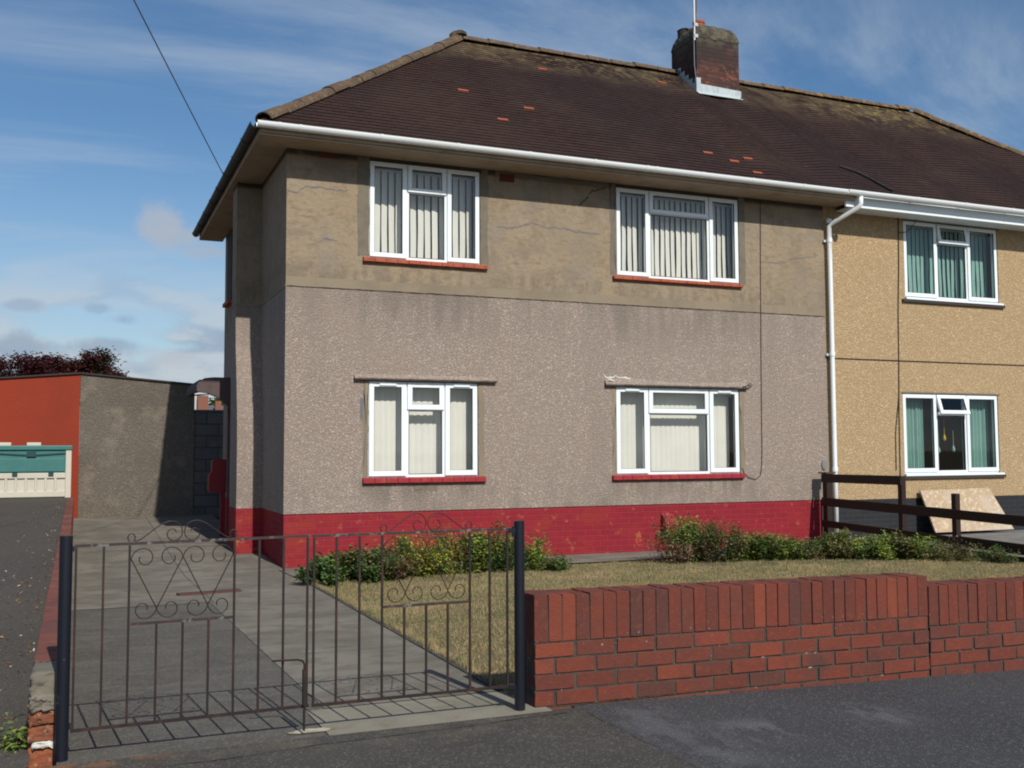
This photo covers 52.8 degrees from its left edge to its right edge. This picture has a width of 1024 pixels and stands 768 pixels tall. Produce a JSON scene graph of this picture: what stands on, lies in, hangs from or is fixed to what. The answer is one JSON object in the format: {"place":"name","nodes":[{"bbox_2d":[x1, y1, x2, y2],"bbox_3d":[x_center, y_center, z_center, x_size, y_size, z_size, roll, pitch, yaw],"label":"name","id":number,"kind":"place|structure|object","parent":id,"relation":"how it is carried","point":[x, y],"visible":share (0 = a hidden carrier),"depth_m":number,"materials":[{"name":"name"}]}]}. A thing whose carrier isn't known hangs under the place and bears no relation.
{"place":"outdoors","nodes":[
{"label":"outdoors","id":0,"kind":"place"},
{"bbox_2d":[0,498,66,767],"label":"neighbour drive","id":1,"kind":"structure","parent":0,"point":[14,694],"depth_m":8.07,"materials":[{"name":"asphalt"}]},
{"bbox_2d":[0,711,28,752],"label":"weed","id":2,"kind":"object","parent":1,"relation":"on","point":[17,738],"visible":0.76,"depth_m":4.26,"materials":[{"name":"green plant"}]},
{"bbox_2d":[0,505,62,719],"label":"leaf litter","id":3,"kind":"object","parent":1,"relation":"on","point":[28,600],"visible":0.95,"depth_m":7.91,"materials":[{"name":"brown plant"}]},
{"bbox_2d":[0,442,72,498],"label":"storage box","id":4,"kind":"object","parent":1,"relation":"on","point":[33,470],"visible":1,"depth_m":17.13,"materials":[{"name":"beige plastic"}]},
{"bbox_2d":[68,603,326,738],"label":"driveway","id":5,"kind":"structure","parent":0,"point":[87,671],"depth_m":5.93,"materials":[{"name":"concrete"}]},
{"bbox_2d":[71,517,574,734],"bbox_3d":[-3.694,2.073,11.649,2.375,0.250,15.550,1,-4,-23],"label":"drive base","id":6,"kind":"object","parent":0,"point":[309,653],"visible":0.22,"depth_m":6.54,"materials":[{"name":"grey concrete"}]},
{"bbox_2d":[54,535,72,765],"bbox_3d":[-1.809,1.112,4.164,0.051,0.996,0.051,1,-4,-23],"label":"gate post","id":7,"kind":"object","parent":6,"relation":"on","point":[63,647],"visible":1,"depth_m":4.15,"materials":[{"name":"black metal"}]},
{"bbox_2d":[68,520,309,732],"bbox_3d":[-1.337,1.038,4.355,0.971,0.925,0.040,1,-4,-23],"label":"gate leaf","id":8,"kind":"object","parent":7,"relation":"attached to","point":[305,704],"visible":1,"depth_m":4.36,"materials":[{"name":"metal"}]},
{"bbox_2d":[176,589,241,595],"bbox_3d":[-2.938,2.022,10.019,0.600,0.018,0.120,2,-4,-31],"label":"flat bar","id":9,"kind":"object","parent":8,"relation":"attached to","point":[207,592],"visible":1,"depth_m":9.98,"materials":[{"name":"brown metal"}]},
{"bbox_2d":[56,715,326,765],"bbox_3d":[-1.377,1.532,4.465,1.081,0.006,0.430,1,-4,-23],"label":"drive dirt strip","id":10,"kind":"object","parent":6,"relation":"on","point":[119,746],"visible":0.83,"depth_m":4.45,"materials":[{"name":"concrete"}]},
{"bbox_2d":[288,727,334,733],"bbox_3d":[-0.887,1.527,4.549,0.216,0.001,0.072,1,-4,-23],"label":"mortar spill","id":11,"kind":"object","parent":10,"relation":"on","point":[311,730],"visible":1,"depth_m":4.55,"materials":[{"name":"beige concrete"}]},
{"bbox_2d":[71,515,327,609],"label":"drive","id":12,"kind":"structure","parent":6,"relation":"on","point":[157,571],"depth_m":12.51,"materials":[{"name":"concrete"}]},
{"bbox_2d":[207,459,226,536],"bbox_3d":[-4.511,1.819,15.805,0.285,1.320,0.200,1,-4,-23],"label":"post box","id":13,"kind":"object","parent":12,"relation":"on","point":[216,481],"visible":0.81,"depth_m":15.76,"materials":[{"name":"red paint"}]},
{"bbox_2d":[307,690,552,735],"bbox_3d":[-0.395,1.556,4.914,1.070,0.008,0.500,1,-4,-23],"label":"drive threshold","id":14,"kind":"object","parent":6,"relation":"on","point":[369,717],"visible":0.83,"depth_m":4.88,"materials":[{"name":"concrete"}]},
{"bbox_2d":[514,520,524,710],"bbox_3d":[0.036,1.155,4.937,0.051,0.996,0.051,1,-4,-23],"label":"gate post","id":15,"kind":"object","parent":6,"relation":"on","point":[519,616],"visible":0.89,"depth_m":4.92,"materials":[{"name":"black metal"}]},
{"bbox_2d":[311,512,515,706],"bbox_3d":[-0.431,1.016,4.750,0.977,0.842,0.020,1,-4,-23],"label":"gate leaf","id":16,"kind":"object","parent":15,"relation":"attached to","point":[404,606],"visible":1,"depth_m":4.74,"materials":[{"name":"metal"}]},
{"bbox_2d":[210,595,495,707],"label":"concrete path","id":17,"kind":"structure","parent":0,"point":[246,611],"depth_m":6.54,"materials":[{"name":"grey concrete"}]},
{"bbox_2d":[39,708,694,767],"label":"drive crossover","id":18,"kind":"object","parent":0,"point":[574,738],"visible":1,"depth_m":4.25,"materials":[{"name":"asphalt"}]},
{"bbox_2d":[153,708,697,767],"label":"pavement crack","id":19,"kind":"object","parent":18,"relation":"on","point":[456,727],"visible":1,"depth_m":4.39,"materials":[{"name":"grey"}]},
{"bbox_2d":[0,0,1023,428],"label":"sky","id":20,"kind":"structure","parent":0,"point":[108,175],"materials":[{"name":"blue"}]},
{"bbox_2d":[278,545,820,575],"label":"house path","id":21,"kind":"structure","parent":0,"point":[601,557],"depth_m":13.51,"materials":[{"name":"concrete"}]},
{"bbox_2d":[299,547,965,577],"bbox_3d":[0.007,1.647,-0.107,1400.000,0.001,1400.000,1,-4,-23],"label":"ground","id":22,"kind":"structure","parent":0,"point":[624,561],"depth_m":15.40,"materials":[{"name":"brown soil"}]},
{"bbox_2d":[27,495,73,767],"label":"garden wall","id":23,"kind":"structure","parent":22,"relation":"on","point":[41,709],"depth_m":4.24,"materials":[{"name":"brick"}]},
{"bbox_2d":[186,0,855,567],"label":"semi detached house","id":24,"kind":"structure","parent":22,"relation":"on","point":[544,328],"depth_m":14.17,"materials":[{"name":"beige paint"}]},
{"bbox_2d":[133,0,223,174],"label":"overhead cable","id":25,"kind":"object","parent":24,"relation":"on","point":[175,81],"visible":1,"depth_m":11.38,"materials":[{"name":"grey plastic"}]},
{"bbox_2d":[222,231,232,307],"bbox_3d":[-4.793,-1.933,17.426,0.089,1.220,0.660,1,-4,-23],"label":"window","id":26,"kind":"structure","parent":24,"relation":"in","point":[228,302],"depth_m":17.37,"materials":[{"name":"grey"}]},
{"bbox_2d":[374,387,471,473],"bbox_3d":[-1.197,0.620,13.496,1.485,1.125,0.040,1,-4,-23],"label":"vertical blind","id":27,"kind":"object","parent":24,"relation":"attached to","point":[424,442],"visible":0.67,"depth_m":13.50,"materials":[{"name":"fabric"}]},
{"bbox_2d":[374,167,474,258],"bbox_3d":[-1.135,-2.218,13.711,1.644,1.195,0.040,1,-4,-23],"label":"vertical blind","id":28,"kind":"object","parent":24,"relation":"attached to","point":[421,175],"visible":0.56,"depth_m":13.69,"materials":[{"name":"fabric"}]},
{"bbox_2d":[363,161,487,270],"bbox_3d":[-1.124,-2.190,13.493,1.696,1.332,0.147,1,-4,-23],"label":"window","id":29,"kind":"structure","parent":24,"relation":"in","point":[445,192],"depth_m":13.46,"materials":[{"name":"white plastic"}]},
{"bbox_2d":[354,374,496,483],"bbox_3d":[-1.107,0.584,13.315,1.920,1.388,0.147,1,-4,-23],"label":"window","id":30,"kind":"structure","parent":24,"relation":"in","point":[446,475],"depth_m":13.28,"materials":[{"name":"white plastic"}]},
{"bbox_2d":[620,392,730,470],"bbox_3d":[2.321,0.700,14.968,2.035,1.125,0.040,1,-4,-23],"label":"vertical blind","id":31,"kind":"object","parent":24,"relation":"attached to","point":[677,442],"visible":0.61,"depth_m":14.97,"materials":[{"name":"fabric"}]},
{"bbox_2d":[620,193,732,278],"bbox_3d":[2.420,-2.131,15.199,2.214,1.205,0.040,1,-4,-23],"label":"vertical blind","id":32,"kind":"object","parent":24,"relation":"attached to","point":[678,246],"visible":0.65,"depth_m":15.18,"materials":[{"name":"fabric"}]},
{"bbox_2d":[605,378,747,480],"bbox_3d":[2.370,0.650,14.771,2.361,1.436,0.147,1,-4,-23],"label":"window","id":33,"kind":"structure","parent":24,"relation":"in","point":[648,387],"depth_m":14.74,"materials":[{"name":"white plastic"}]},
{"bbox_2d":[612,187,743,288],"bbox_3d":[2.399,-2.104,14.967,2.166,1.337,0.146,1,-4,-23],"label":"window","id":34,"kind":"structure","parent":24,"relation":"in","point":[646,276],"depth_m":14.99,"materials":[{"name":"white plastic"}]},
{"bbox_2d":[525,572,1023,709],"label":"garden wall","id":35,"kind":"structure","parent":22,"relation":"on","point":[599,645],"depth_m":5.47,"materials":[{"name":"brick"}]},
{"bbox_2d":[818,472,1023,556],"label":"rail fence","id":36,"kind":"object","parent":22,"relation":"on","point":[954,513],"visible":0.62,"depth_m":13.97,"materials":[{"name":"brown wood"}]},
{"bbox_2d":[339,554,926,584],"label":"flower bed soil","id":37,"kind":"structure","parent":0,"point":[700,563],"depth_m":12.40,"materials":[{"name":"brown soil"}]},
{"bbox_2d":[292,551,357,586],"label":"leafy plant","id":38,"kind":"object","parent":37,"relation":"on","point":[324,572],"visible":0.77,"depth_m":10.65,"materials":[{"name":"green plant"}]},
{"bbox_2d":[324,543,395,582],"bbox_3d":[-1.631,1.918,11.091,0.866,0.433,0.723,-2,-4,27],"label":"leafy plant","id":39,"kind":"object","parent":37,"relation":"on","point":[369,572],"visible":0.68,"depth_m":10.89,"materials":[{"name":"green plant"}]},
{"bbox_2d":[361,542,417,580],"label":"russet plant","id":40,"kind":"object","parent":37,"relation":"on","point":[399,568],"visible":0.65,"depth_m":11.01,"materials":[{"name":"green plant"}]},
{"bbox_2d":[380,530,452,576],"bbox_3d":[-1.077,1.884,11.508,0.903,0.554,0.909,-4,-5,41],"label":"bush","id":41,"kind":"object","parent":37,"relation":"on","point":[420,570],"visible":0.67,"depth_m":11.42,"materials":[{"name":"green plant"}]},
{"bbox_2d":[416,524,496,574],"bbox_3d":[-0.654,1.881,11.767,0.988,0.590,0.752,1,-4,-23],"label":"bush","id":42,"kind":"object","parent":37,"relation":"on","point":[457,557],"visible":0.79,"depth_m":11.71,"materials":[{"name":"green plant"}]},
{"bbox_2d":[459,517,513,573],"bbox_3d":[-0.189,1.863,11.911,0.945,0.655,0.835,1,-4,-23],"label":"bushy perennial","id":43,"kind":"object","parent":37,"relation":"on","point":[498,559],"visible":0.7,"depth_m":11.74,"materials":[{"name":"green plant"}]},
{"bbox_2d":[500,530,555,571],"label":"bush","id":44,"kind":"object","parent":37,"relation":"on","point":[534,558],"visible":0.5,"depth_m":11.87,"materials":[{"name":"green plant"}]},
{"bbox_2d":[539,550,572,570],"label":"rosette plant","id":45,"kind":"object","parent":37,"relation":"on","point":[557,565],"visible":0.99,"depth_m":11.90,"materials":[{"name":"green plant"}]},
{"bbox_2d":[639,512,730,563],"bbox_3d":[2.150,1.894,12.788,1.204,0.667,0.932,1,-4,-23],"label":"bush","id":46,"kind":"object","parent":37,"relation":"on","point":[682,534],"visible":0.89,"depth_m":12.68,"materials":[{"name":"green plant"}]},
{"bbox_2d":[687,519,762,562],"bbox_3d":[2.618,1.956,12.874,0.961,0.546,0.769,0,-4,-2],"label":"bush","id":47,"kind":"object","parent":37,"relation":"on","point":[732,549],"visible":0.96,"depth_m":12.72,"materials":[{"name":"green plant"}]},
{"bbox_2d":[728,528,801,560],"bbox_3d":[3.166,2.024,12.966,0.918,0.414,0.675,-1,-4,15],"label":"bush","id":48,"kind":"object","parent":37,"relation":"on","point":[765,545],"visible":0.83,"depth_m":12.82,"materials":[{"name":"green plant"}]},
{"bbox_2d":[774,533,830,559],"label":"leafy plant","id":49,"kind":"object","parent":37,"relation":"on","point":[805,552],"visible":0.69,"depth_m":12.96,"materials":[{"name":"green plant"}]},
{"bbox_2d":[815,527,884,559],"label":"geranium","id":50,"kind":"object","parent":37,"relation":"on","point":[837,546],"visible":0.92,"depth_m":12.97,"materials":[{"name":"green plant"}]},
{"bbox_2d":[861,526,936,560],"bbox_3d":[4.808,1.997,12.933,1.012,0.417,0.902,1,-4,-23],"label":"geranium","id":51,"kind":"object","parent":37,"relation":"on","point":[900,547],"visible":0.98,"depth_m":12.75,"materials":[{"name":"green plant"}]},
{"bbox_2d":[289,552,1023,707],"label":"lawn","id":52,"kind":"structure","parent":0,"point":[462,640],"depth_m":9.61,"materials":[{"name":"green plant"}]},
{"bbox_2d":[303,580,502,689],"bbox_3d":[-1.195,1.856,8.355,0.045,0.154,6.476,1,-4,-21],"label":"path edging","id":53,"kind":"object","parent":52,"relation":"on","point":[480,678],"visible":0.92,"depth_m":6.74,"materials":[{"name":"grey concrete"}]},
{"bbox_2d":[916,534,989,561],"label":"geranium","id":54,"kind":"object","parent":52,"relation":"on","point":[933,553],"visible":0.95,"depth_m":12.47,"materials":[{"name":"green plant"}]},
{"bbox_2d":[976,544,1021,562],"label":"weed","id":55,"kind":"object","parent":52,"relation":"on","point":[1002,555],"visible":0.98,"depth_m":12.15,"materials":[{"name":"green plant"}]},
{"bbox_2d":[571,669,1023,767],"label":"pavement","id":56,"kind":"structure","parent":0,"point":[972,720],"depth_m":4.75,"materials":[{"name":"grey asphalt"}]},
{"bbox_2d":[846,530,1023,556],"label":"neighbour paving","id":57,"kind":"structure","parent":0,"point":[1014,536],"depth_m":15.71,"materials":[{"name":"grey concrete"}]},
{"bbox_2d":[642,80,1023,538],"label":"semi detached house","id":58,"kind":"structure","parent":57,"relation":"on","point":[893,343],"depth_m":16.86,"materials":[{"name":"beige paint"}]},
{"bbox_2d":[906,398,923,467],"bbox_3d":[6.460,0.807,16.700,0.480,1.160,0.062,1,-4,-23],"label":"curtain","id":59,"kind":"object","parent":58,"relation":"hanging from","point":[915,436],"visible":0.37,"depth_m":16.72,"materials":[{"name":"teal fabric"}]},
{"bbox_2d":[906,225,987,297],"bbox_3d":[7.164,-1.988,17.181,2.048,1.195,0.040,1,-4,-23],"label":"vertical blind","id":60,"kind":"object","parent":58,"relation":"attached to","point":[973,257],"visible":0.59,"depth_m":17.19,"materials":[{"name":"teal fabric"}]},
{"bbox_2d":[902,219,1004,308],"bbox_3d":[7.235,-1.968,16.993,2.200,1.360,0.140,1,-4,-23],"label":"window","id":61,"kind":"structure","parent":58,"relation":"in","point":[936,240],"depth_m":17.01,"materials":[{"name":"white plastic"}]},
{"bbox_2d":[901,392,1005,478],"bbox_3d":[7.153,0.833,16.752,2.200,1.380,0.176,1,-4,-23],"label":"window","id":62,"kind":"structure","parent":58,"relation":"in","point":[968,471],"depth_m":16.77,"materials":[{"name":"white plastic"}]},
{"bbox_2d":[969,399,992,466],"bbox_3d":[7.797,0.838,17.259,0.580,1.160,0.062,1,-4,-23],"label":"curtain","id":63,"kind":"object","parent":58,"relation":"hanging from","point":[981,434],"visible":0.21,"depth_m":17.28,"materials":[{"name":"teal fabric"}]},
{"bbox_2d":[849,544,1023,561],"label":"paving edge","id":64,"kind":"object","parent":57,"relation":"on","point":[1021,559],"visible":0.17,"depth_m":12.80,"materials":[{"name":"grey concrete"}]},
{"bbox_2d":[919,488,1013,532],"bbox_3d":[7.271,2.003,16.498,1.670,0.660,0.310,1,-4,-23],"label":"board","id":65,"kind":"object","parent":57,"relation":"on","point":[979,499],"visible":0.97,"depth_m":16.48,"materials":[{"name":"beige wood"}]},
{"label":"rear ground","id":66,"kind":"structure","parent":0,"visible":0},
{"bbox_2d":[0,350,41,376],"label":"purple leaved tree","id":67,"kind":"object","parent":66,"relation":"on","point":[9,371],"visible":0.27,"depth_m":27.24,"materials":[{"name":"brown plant"}]},
{"bbox_2d":[0,372,80,517],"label":"garage","id":68,"kind":"structure","parent":66,"relation":"on","point":[44,409],"depth_m":18.23,"materials":[{"name":"red paint"}]},
{"bbox_2d":[16,352,89,385],"bbox_3d":[-12.120,1.151,27.548,2.507,4.048,2.263,1,-4,-23],"label":"purple leaved tree","id":69,"kind":"object","parent":66,"relation":"on","point":[46,364],"visible":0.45,"depth_m":27.17,"materials":[{"name":"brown plant"}]},
{"bbox_2d":[59,345,129,383],"bbox_3d":[-11.217,1.062,27.853,2.241,4.257,2.044,1,-4,-23],"label":"purple leaved tree","id":70,"kind":"object","parent":66,"relation":"on","point":[100,362],"visible":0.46,"depth_m":27.56,"materials":[{"name":"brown plant"}]},
{"bbox_2d":[78,372,194,517],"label":"garage","id":71,"kind":"structure","parent":66,"relation":"on","point":[136,447],"depth_m":18.77,"materials":[{"name":"grey concrete"}]},
{"bbox_2d":[193,410,222,520],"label":"block wall","id":72,"kind":"structure","parent":66,"relation":"on","point":[208,436],"depth_m":19.26,"materials":[{"name":"concrete"}]},
{"bbox_2d":[194,395,222,409],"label":"distant house","id":73,"kind":"structure","parent":66,"relation":"on","point":[201,402],"depth_m":59.49,"materials":[{"name":"orange"}]},
{"bbox_2d":[208,397,222,404],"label":"green tree","id":74,"kind":"object","parent":66,"relation":"on","point":[212,401],"visible":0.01,"depth_m":66.72,"materials":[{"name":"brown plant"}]}
]}

